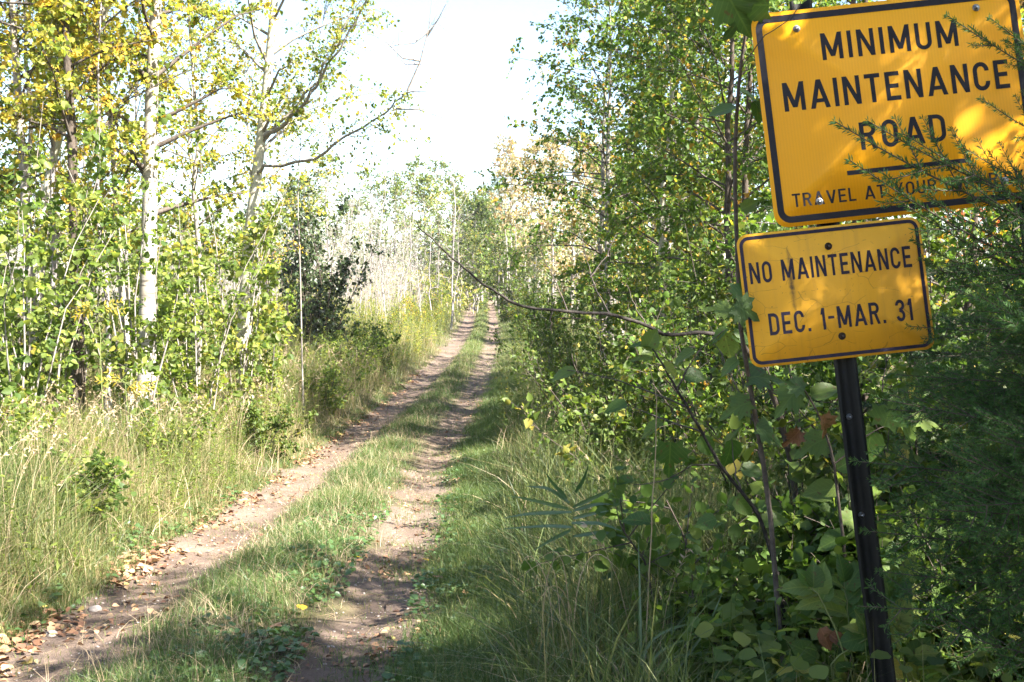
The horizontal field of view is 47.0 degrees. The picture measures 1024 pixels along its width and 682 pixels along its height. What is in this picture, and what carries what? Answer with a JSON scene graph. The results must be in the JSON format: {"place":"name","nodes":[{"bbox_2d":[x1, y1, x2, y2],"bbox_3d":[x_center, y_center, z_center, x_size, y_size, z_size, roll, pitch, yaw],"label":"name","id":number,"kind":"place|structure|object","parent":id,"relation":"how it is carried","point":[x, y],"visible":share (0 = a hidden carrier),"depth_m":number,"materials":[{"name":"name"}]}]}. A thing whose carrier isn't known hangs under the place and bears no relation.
{"place":"outdoors","nodes":[
{"label":"outdoors","id":0,"kind":"place"},
{"bbox_2d":[0,379,409,657],"bbox_3d":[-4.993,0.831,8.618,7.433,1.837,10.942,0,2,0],"label":"tall grass","id":1,"kind":"structure","parent":0,"point":[67,533],"depth_m":8.23,"materials":[{"name":"green plant"}]},
{"bbox_2d":[0,288,444,478],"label":"tall grass","id":2,"kind":"structure","parent":0,"point":[391,375],"depth_m":21.02,"materials":[{"name":"green plant"}]},
{"bbox_2d":[0,304,473,681],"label":"dirt track","id":3,"kind":"structure","parent":0,"point":[57,640],"depth_m":8.29,"materials":[{"name":"brown soil"}]},
{"bbox_2d":[294,301,497,681],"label":"dirt track","id":4,"kind":"structure","parent":0,"point":[313,675],"depth_m":7.65,"materials":[{"name":"brown soil"}]},
{"bbox_2d":[220,382,501,681],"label":"fallen leaves","id":5,"kind":"object","parent":4,"relation":"on","point":[377,634],"depth_m":6.58,"materials":[{"name":"brown plant"}]},
{"bbox_2d":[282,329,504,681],"bbox_3d":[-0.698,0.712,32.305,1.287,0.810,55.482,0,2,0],"label":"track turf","id":6,"kind":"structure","parent":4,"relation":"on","point":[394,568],"depth_m":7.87,"materials":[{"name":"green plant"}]},
{"bbox_2d":[0,281,1012,681],"bbox_3d":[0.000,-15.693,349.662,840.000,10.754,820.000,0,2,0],"label":"ground","id":7,"kind":"structure","parent":0,"point":[344,615],"depth_m":8.47,"materials":[{"name":"soil"}]},
{"bbox_2d":[0,394,72,472],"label":"verge bush","id":8,"kind":"object","parent":7,"relation":"on","point":[18,415],"visible":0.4,"depth_m":9.39,"materials":[{"name":"green plant"}]},
{"bbox_2d":[0,69,127,422],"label":"hazel shrub","id":9,"kind":"object","parent":7,"relation":"on","point":[101,218],"visible":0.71,"depth_m":11.82,"materials":[{"name":"green plant"}]},
{"bbox_2d":[0,186,139,437],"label":"hazel shrub","id":10,"kind":"object","parent":7,"relation":"on","point":[30,285],"visible":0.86,"depth_m":10.88,"materials":[{"name":"green plant"}]},
{"bbox_2d":[0,429,141,534],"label":"verge bush","id":11,"kind":"object","parent":7,"relation":"on","point":[124,475],"visible":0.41,"depth_m":8.37,"materials":[{"name":"green plant"}]},
{"bbox_2d":[0,0,145,405],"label":"aspen tree","id":12,"kind":"object","parent":7,"relation":"on","point":[69,9],"visible":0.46,"depth_m":13.04,"materials":[{"name":"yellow plant"}]},
{"bbox_2d":[0,195,161,401],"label":"hazel shrub","id":13,"kind":"object","parent":7,"relation":"on","point":[95,351],"visible":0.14,"depth_m":14.91,"materials":[{"name":"green plant"}]},
{"bbox_2d":[0,0,192,433],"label":"aspen tree","id":14,"kind":"object","parent":7,"relation":"on","point":[67,53],"visible":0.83,"depth_m":12.75,"materials":[{"name":"yellow plant"}]},
{"bbox_2d":[0,0,192,409],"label":"slim tree","id":15,"kind":"object","parent":7,"relation":"on","point":[54,184],"visible":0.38,"depth_m":13.11,"materials":[{"name":"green plant"}]},
{"bbox_2d":[0,0,213,428],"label":"slim tree","id":16,"kind":"object","parent":7,"relation":"on","point":[39,6],"visible":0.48,"depth_m":13.07,"materials":[{"name":"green plant"}]},
{"bbox_2d":[23,0,202,398],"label":"aspen tree","id":17,"kind":"object","parent":7,"relation":"on","point":[46,187],"visible":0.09,"depth_m":14.49,"materials":[{"name":"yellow plant"}]},
{"bbox_2d":[24,0,204,425],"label":"birch tree","id":18,"kind":"object","parent":7,"relation":"on","point":[167,165],"visible":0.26,"depth_m":13.98,"materials":[{"name":"green plant"}]},
{"bbox_2d":[29,91,209,446],"bbox_3d":[-4.109,-0.565,12.409,1.778,4.022,1.438,-1,2,-17],"label":"hazel shrub","id":19,"kind":"object","parent":7,"relation":"on","point":[122,350],"visible":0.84,"depth_m":12.28,"materials":[{"name":"green plant"}]},
{"bbox_2d":[33,0,236,377],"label":"slim tree","id":20,"kind":"object","parent":7,"relation":"on","point":[129,185],"visible":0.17,"depth_m":17.64,"materials":[{"name":"green plant"}]},
{"bbox_2d":[2,465,275,642],"bbox_3d":[-2.843,1.449,9.523,0.639,0.550,9.054,0,2,-1],"label":"ground cover","id":21,"kind":"object","parent":7,"relation":"on","point":[54,595],"visible":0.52,"depth_m":8.49,"materials":[{"name":"green plant"}]},
{"bbox_2d":[0,0,282,415],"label":"birch tree","id":22,"kind":"object","parent":7,"relation":"on","point":[147,291],"visible":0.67,"depth_m":13.50,"materials":[{"name":"white plant"}]},
{"bbox_2d":[0,350,297,604],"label":"weeds","id":23,"kind":"object","parent":7,"relation":"on","point":[198,458],"visible":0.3,"depth_m":10.52,"materials":[{"name":"green plant"}]},
{"bbox_2d":[94,159,224,421],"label":"hazel shrub","id":24,"kind":"object","parent":7,"relation":"on","point":[163,281],"visible":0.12,"depth_m":15.29,"materials":[{"name":"green plant"}]},
{"bbox_2d":[128,398,219,484],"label":"verge bush","id":25,"kind":"object","parent":7,"relation":"on","point":[171,424],"visible":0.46,"depth_m":11.62,"materials":[{"name":"green plant"}]},
{"bbox_2d":[106,146,245,387],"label":"hazel shrub","id":26,"kind":"object","parent":7,"relation":"on","point":[234,241],"visible":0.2,"depth_m":18.30,"materials":[{"name":"green plant"}]},
{"bbox_2d":[0,327,371,572],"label":"seed heads","id":27,"kind":"object","parent":7,"relation":"on","point":[109,412],"visible":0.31,"depth_m":11.03,"materials":[{"name":"beige plant"}]},
{"bbox_2d":[103,0,273,391],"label":"slim tree","id":28,"kind":"object","parent":7,"relation":"on","point":[196,164],"visible":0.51,"depth_m":17.32,"materials":[{"name":"green plant"}]},
{"bbox_2d":[127,0,271,361],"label":"slim tree","id":29,"kind":"object","parent":7,"relation":"on","point":[181,159],"visible":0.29,"depth_m":20.41,"materials":[{"name":"green plant"}]},
{"bbox_2d":[1,301,411,455],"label":"weeds","id":30,"kind":"object","parent":7,"relation":"on","point":[285,403],"visible":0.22,"depth_m":20.97,"materials":[{"name":"green plant"}]},
{"bbox_2d":[116,214,308,444],"bbox_3d":[-3.784,0.000,13.659,2.195,3.022,2.235,1,2,15],"label":"hazel shrub","id":31,"kind":"object","parent":7,"relation":"on","point":[183,371],"visible":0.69,"depth_m":13.91,"materials":[{"name":"green plant"}]},
{"bbox_2d":[0,370,427,680],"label":"fallen leaves","id":32,"kind":"object","parent":7,"relation":"on","point":[151,555],"depth_m":7.99,"materials":[{"name":"brown plant"}]},
{"bbox_2d":[0,157,444,332],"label":"brush","id":33,"kind":"object","parent":7,"relation":"on","point":[377,286],"visible":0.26,"depth_m":48.63,"materials":[{"name":"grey plant"}]},
{"bbox_2d":[159,123,304,421],"bbox_3d":[-3.746,-0.765,16.472,1.596,4.463,1.974,1,3,35],"label":"hazel shrub","id":34,"kind":"object","parent":7,"relation":"on","point":[255,344],"visible":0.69,"depth_m":16.39,"materials":[{"name":"green plant"}]},
{"bbox_2d":[0,416,471,681],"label":"straw bits","id":35,"kind":"object","parent":7,"relation":"on","point":[259,596],"visible":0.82,"depth_m":7.10,"materials":[{"name":"beige plant"}]},
{"bbox_2d":[192,148,287,405],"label":"hazel shrub","id":36,"kind":"object","parent":7,"relation":"on","point":[242,221],"visible":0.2,"depth_m":19.49,"materials":[{"name":"green plant"}]},
{"bbox_2d":[3,332,484,681],"bbox_3d":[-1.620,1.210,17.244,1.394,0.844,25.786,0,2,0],"label":"median grass","id":37,"kind":"structure","parent":7,"relation":"on","point":[355,501],"depth_m":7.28,"materials":[{"name":"green plant"}]},
{"bbox_2d":[174,32,316,362],"bbox_3d":[-4.960,-2.395,22.105,2.312,7.016,2.922,0,2,3],"label":"slim tree","id":38,"kind":"object","parent":7,"relation":"on","point":[246,160],"visible":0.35,"depth_m":22.18,"materials":[{"name":"green plant"}]},
{"bbox_2d":[48,291,456,364],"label":"weeds","id":39,"kind":"object","parent":7,"relation":"on","point":[408,326],"visible":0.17,"depth_m":44.33,"materials":[{"name":"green plant"}]},
{"bbox_2d":[128,496,391,681],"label":"ground cover","id":40,"kind":"object","parent":7,"relation":"on","point":[278,666],"visible":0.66,"depth_m":6.03,"materials":[{"name":"green plant"}]},
{"bbox_2d":[223,255,302,422],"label":"hazel shrub","id":41,"kind":"object","parent":7,"relation":"on","point":[274,371],"visible":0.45,"depth_m":17.43,"materials":[{"name":"green plant"}]},
{"bbox_2d":[210,389,318,464],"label":"verge bush","id":42,"kind":"object","parent":7,"relation":"on","point":[251,413],"visible":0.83,"depth_m":14.93,"materials":[{"name":"green plant"}]},
{"bbox_2d":[94,285,470,347],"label":"tall grass","id":43,"kind":"structure","parent":7,"relation":"on","point":[439,323],"depth_m":55.47,"materials":[{"name":"green plant"}]},
{"bbox_2d":[136,0,449,420],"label":"forked aspen","id":44,"kind":"object","parent":7,"relation":"on","point":[296,109],"visible":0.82,"depth_m":16.84,"materials":[{"name":"green plant"}]},
{"bbox_2d":[218,0,392,409],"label":"aspen sapling","id":45,"kind":"object","parent":7,"relation":"on","point":[319,209],"visible":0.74,"depth_m":19.41,"materials":[{"name":"green plant"}]},
{"bbox_2d":[236,163,389,361],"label":"dark bush","id":46,"kind":"object","parent":7,"relation":"on","point":[312,310],"visible":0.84,"depth_m":28.36,"materials":[{"name":"green plant"}]},
{"bbox_2d":[283,355,367,418],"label":"verge bush","id":47,"kind":"object","parent":7,"relation":"on","point":[332,374],"visible":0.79,"depth_m":20.46,"materials":[{"name":"green plant"}]},
{"bbox_2d":[303,324,390,384],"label":"verge bush","id":48,"kind":"object","parent":7,"relation":"on","point":[337,340],"visible":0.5,"depth_m":26.08,"materials":[{"name":"green plant"}]},
{"bbox_2d":[223,268,494,315],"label":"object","id":49,"kind":"object","parent":7,"relation":"on","point":[448,289],"visible":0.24,"depth_m":79.35,"materials":[{"name":"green plant"}]},
{"bbox_2d":[365,169,425,286],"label":"tree","id":50,"kind":"object","parent":7,"relation":"on","point":[393,191],"visible":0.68,"depth_m":91.45,"materials":[{"name":"green plant"}]},
{"bbox_2d":[397,167,451,292],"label":"tree","id":51,"kind":"object","parent":7,"relation":"on","point":[421,199],"visible":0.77,"depth_m":95.46,"materials":[{"name":"green plant"}]},
{"bbox_2d":[373,450,510,681],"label":"ground cover","id":52,"kind":"object","parent":7,"relation":"on","point":[418,575],"visible":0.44,"depth_m":7.08,"materials":[{"name":"green plant"}]},
{"bbox_2d":[424,170,475,295],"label":"tree","id":53,"kind":"object","parent":7,"relation":"on","point":[451,192],"visible":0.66,"depth_m":99.69,"materials":[{"name":"green plant"}]},
{"bbox_2d":[437,296,488,381],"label":"median grass","id":54,"kind":"structure","parent":7,"relation":"on","point":[481,330],"depth_m":43.33,"materials":[{"name":"green plant"}]},
{"bbox_2d":[440,195,502,306],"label":"tree","id":55,"kind":"object","parent":7,"relation":"on","point":[477,209],"visible":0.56,"depth_m":93.49,"materials":[{"name":"green plant"}]},
{"bbox_2d":[378,374,586,681],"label":"verge turf","id":56,"kind":"structure","parent":7,"relation":"on","point":[452,545],"depth_m":7.29,"materials":[{"name":"green plant"}]},
{"bbox_2d":[478,135,533,273],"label":"tree","id":57,"kind":"object","parent":7,"relation":"on","point":[511,158],"visible":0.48,"depth_m":91.89,"materials":[{"name":"green plant"}]},
{"bbox_2d":[511,133,571,314],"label":"tree","id":58,"kind":"object","parent":7,"relation":"on","point":[535,150],"visible":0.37,"depth_m":71.38,"materials":[{"name":"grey plant"}]},
{"bbox_2d":[517,129,577,303],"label":"tree","id":59,"kind":"object","parent":7,"relation":"on","point":[550,206],"visible":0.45,"depth_m":63.92,"materials":[{"name":"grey plant"}]},
{"bbox_2d":[487,317,621,418],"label":"thicket shrub","id":60,"kind":"object","parent":7,"relation":"on","point":[555,365],"visible":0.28,"depth_m":18.04,"materials":[{"name":"green plant"}]},
{"bbox_2d":[504,465,630,660],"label":"reed","id":61,"kind":"object","parent":7,"relation":"on","point":[561,494],"visible":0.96,"depth_m":4.92,"materials":[{"name":"green plant"}]},
{"bbox_2d":[537,128,600,326],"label":"tree","id":62,"kind":"object","parent":7,"relation":"on","point":[556,220],"visible":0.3,"depth_m":57.80,"materials":[{"name":"green plant"}]},
{"bbox_2d":[525,287,619,405],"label":"thicket shrub","id":63,"kind":"object","parent":7,"relation":"on","point":[558,337],"visible":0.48,"depth_m":21.89,"materials":[{"name":"green plant"}]},
{"bbox_2d":[503,0,667,362],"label":"maple tree","id":64,"kind":"object","parent":7,"relation":"on","point":[601,210],"visible":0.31,"depth_m":28.72,"materials":[{"name":"green plant"}]},
{"bbox_2d":[472,0,708,362],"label":"maple tree","id":65,"kind":"object","parent":7,"relation":"on","point":[588,60],"visible":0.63,"depth_m":24.94,"materials":[{"name":"green plant"}]},
{"bbox_2d":[509,328,671,451],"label":"thicket shrub","id":66,"kind":"object","parent":7,"relation":"on","point":[577,377],"visible":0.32,"depth_m":13.03,"materials":[{"name":"green plant"}]},
{"bbox_2d":[558,135,622,326],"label":"tree","id":67,"kind":"object","parent":7,"relation":"on","point":[584,165],"visible":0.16,"depth_m":53.55,"materials":[{"name":"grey plant"}]},
{"bbox_2d":[418,226,798,501],"bbox_3d":[0.495,0.437,5.530,2.183,1.936,0.323,-1,2,-29],"label":"leaning sapling","id":68,"kind":"object","parent":7,"relation":"on","point":[775,402],"visible":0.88,"depth_m":5.49,"materials":[{"name":"brown plant"}]},
{"bbox_2d":[473,194,766,315],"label":"woods","id":69,"kind":"object","parent":7,"relation":"on","point":[518,220],"visible":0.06,"depth_m":70.66,"materials":[{"name":"green plant"}]},
{"bbox_2d":[500,357,749,493],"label":"thicket shrub","id":70,"kind":"object","parent":7,"relation":"on","point":[617,421],"visible":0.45,"depth_m":9.50,"materials":[{"name":"green plant"}]},
{"bbox_2d":[575,269,680,425],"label":"thicket shrub","id":71,"kind":"object","parent":7,"relation":"on","point":[601,346],"visible":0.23,"depth_m":15.87,"materials":[{"name":"green plant"}]},
{"bbox_2d":[550,0,769,393],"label":"maple tree","id":72,"kind":"object","parent":7,"relation":"on","point":[617,79],"visible":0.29,"depth_m":20.77,"materials":[{"name":"green plant"}]},
{"bbox_2d":[587,237,748,455],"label":"thicket shrub","id":73,"kind":"object","parent":7,"relation":"on","point":[646,289],"visible":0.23,"depth_m":11.13,"materials":[{"name":"green plant"}]},
{"bbox_2d":[548,326,788,635],"bbox_3d":[0.653,0.733,4.792,0.907,1.590,0.459,-1,2,-20],"label":"dark sapling","id":74,"kind":"object","parent":7,"relation":"on","point":[669,454],"visible":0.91,"depth_m":4.72,"materials":[{"name":"green plant"}]},
{"bbox_2d":[573,0,766,383],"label":"maple tree","id":75,"kind":"object","parent":7,"relation":"on","point":[622,254],"visible":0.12,"depth_m":25.88,"materials":[{"name":"green plant"}]},
{"bbox_2d":[602,0,775,365],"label":"maple tree","id":76,"kind":"object","parent":7,"relation":"on","point":[692,145],"visible":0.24,"depth_m":19.59,"materials":[{"name":"green plant"}]},
{"bbox_2d":[610,2,782,298],"bbox_3d":[3.990,-4.773,23.142,4.088,12.247,4.537,0,2,6],"label":"maple tree","id":77,"kind":"object","parent":7,"relation":"on","point":[701,121],"visible":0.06,"depth_m":23.00,"materials":[{"name":"green plant"}]},
{"bbox_2d":[586,0,824,343],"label":"maple tree","id":78,"kind":"object","parent":7,"relation":"on","point":[744,168],"visible":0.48,"depth_m":16.41,"materials":[{"name":"green plant"}]},
{"bbox_2d":[606,0,840,394],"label":"maple tree","id":79,"kind":"object","parent":7,"relation":"on","point":[666,108],"visible":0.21,"depth_m":17.11,"materials":[{"name":"green plant"}]},
{"bbox_2d":[655,197,805,460],"bbox_3d":[2.110,0.075,10.573,1.602,2.880,1.736,1,2,14],"label":"thicket shrub","id":80,"kind":"object","parent":7,"relation":"on","point":[704,292],"visible":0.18,"depth_m":10.76,"materials":[{"name":"green plant"}]},
{"bbox_2d":[521,456,965,681],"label":"thicket shrub","id":81,"kind":"object","parent":7,"relation":"on","point":[750,566],"visible":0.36,"depth_m":4.88,"materials":[{"name":"green plant"}]},
{"bbox_2d":[699,0,801,664],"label":"maple sapling","id":82,"kind":"object","parent":7,"relation":"on","point":[739,16],"visible":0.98,"depth_m":4.21,"materials":[{"name":"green plant"}]},
{"bbox_2d":[614,291,887,497],"bbox_3d":[1.387,0.512,8.714,2.316,1.934,2.175,-2,3,-42],"label":"thicket shrub","id":83,"kind":"object","parent":7,"relation":"on","point":[692,386],"visible":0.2,"depth_m":8.71,"materials":[{"name":"green plant"}]},
{"bbox_2d":[539,407,1023,681],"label":"weeds","id":84,"kind":"object","parent":7,"relation":"on","point":[737,600],"visible":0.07,"depth_m":4.48,"materials":[{"name":"green plant"}]},
{"bbox_2d":[700,212,883,480],"bbox_3d":[2.546,0.102,9.911,1.610,2.810,2.092,0,2,-1],"label":"thicket shrub","id":85,"kind":"object","parent":7,"relation":"on","point":[755,226],"visible":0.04,"depth_m":10.09,"materials":[{"name":"green plant"}]},
{"bbox_2d":[626,298,977,549],"bbox_3d":[1.296,0.582,6.494,2.154,1.799,2.024,-1,2,-27],"label":"thicket shrub","id":86,"kind":"object","parent":7,"relation":"on","point":[782,462],"visible":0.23,"depth_m":6.46,"materials":[{"name":"green plant"}]},
{"bbox_2d":[789,0,895,681],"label":"sign post","id":87,"kind":"object","parent":7,"relation":"on","point":[855,443],"visible":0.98,"depth_m":3.92,"materials":[{"name":"metal"}]},
{"bbox_2d":[737,217,933,366],"bbox_3d":[1.083,-0.165,3.937,0.620,0.448,0.017,-6,-3,0],"label":"road sign","id":88,"kind":"object","parent":87,"relation":"attached to","point":[841,291],"visible":0.99,"depth_m":3.94,"materials":[{"name":"yellow metal"}]},
{"bbox_2d":[751,0,1023,226],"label":"road sign","id":89,"kind":"object","parent":87,"relation":"attached to","point":[854,66],"visible":0.88,"depth_m":3.98,"materials":[{"name":"yellow metal"}]},
{"bbox_2d":[668,562,1023,681],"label":"ground cover","id":90,"kind":"object","parent":7,"relation":"on","point":[746,635],"visible":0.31,"depth_m":4.14,"materials":[{"name":"green plant"}]},
{"bbox_2d":[688,361,1022,583],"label":"thicket shrub","id":91,"kind":"object","parent":7,"relation":"on","point":[797,475],"visible":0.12,"depth_m":5.58,"materials":[{"name":"green plant"}]},
{"bbox_2d":[773,374,940,679],"bbox_3d":[1.358,0.824,4.710,0.703,1.389,0.296,0,2,-14],"label":"broad leaved sapling","id":92,"kind":"object","parent":7,"relation":"on","point":[790,394],"visible":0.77,"depth_m":4.66,"materials":[{"name":"green plant"}]},
{"bbox_2d":[692,0,1023,305],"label":"maple tree","id":93,"kind":"object","parent":7,"relation":"on","point":[755,79],"visible":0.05,"depth_m":14.39,"materials":[{"name":"green plant"}]},
{"bbox_2d":[776,554,948,681],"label":"elder shrub","id":94,"kind":"object","parent":7,"relation":"on","point":[811,587],"visible":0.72,"depth_m":4.00,"materials":[{"name":"green plant"}]},
{"bbox_2d":[741,207,1023,482],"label":"thicket shrub","id":95,"kind":"object","parent":7,"relation":"on","point":[807,368],"visible":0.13,"depth_m":7.41,"materials":[{"name":"green plant"}]},
{"bbox_2d":[768,459,1004,681],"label":"thicket shrub","id":96,"kind":"object","parent":7,"relation":"on","point":[830,560],"visible":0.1,"depth_m":4.62,"materials":[{"name":"green plant"}]},
{"bbox_2d":[750,471,1023,681],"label":"thicket shrub","id":97,"kind":"object","parent":7,"relation":"on","point":[832,506],"visible":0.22,"depth_m":4.71,"materials":[{"name":"green plant"}]},
{"bbox_2d":[792,0,1023,564],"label":"forest spruce","id":98,"kind":"object","parent":7,"relation":"on","point":[942,354],"visible":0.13,"depth_m":5.31,"materials":[{"name":"green plant"}]},
{"bbox_2d":[828,11,1023,681],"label":"spruce tree","id":99,"kind":"object","parent":7,"relation":"on","point":[1012,504],"visible":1,"depth_m":3.57,"materials":[{"name":"green plant"}]},
{"bbox_2d":[843,212,1023,474],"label":"thicket shrub","id":100,"kind":"object","parent":7,"relation":"on","point":[933,244],"visible":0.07,"depth_m":8.32,"materials":[{"name":"green plant"}]},
{"bbox_2d":[857,0,1023,383],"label":"maple tree","id":101,"kind":"object","parent":7,"relation":"on","point":[967,305],"visible":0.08,"depth_m":11.59,"materials":[{"name":"green plant"}]},
{"bbox_2d":[0,361,1021,681],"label":"withered grass","id":102,"kind":"structure","parent":0,"point":[430,489],"depth_m":8.53,"materials":[{"name":"plant"}]},
{"bbox_2d":[0,0,1023,281],"label":"sky","id":103,"kind":"structure","parent":0,"point":[467,66],"materials":[{"name":"white"}]},
{"bbox_2d":[147,385,1023,681],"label":"verge grass","id":104,"kind":"structure","parent":0,"point":[588,545],"depth_m":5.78,"materials":[{"name":"green plant"}]},
{"bbox_2d":[463,331,791,477],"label":"verge grass","id":105,"kind":"structure","parent":0,"point":[523,429],"depth_m":18.18,"materials":[{"name":"green plant"}]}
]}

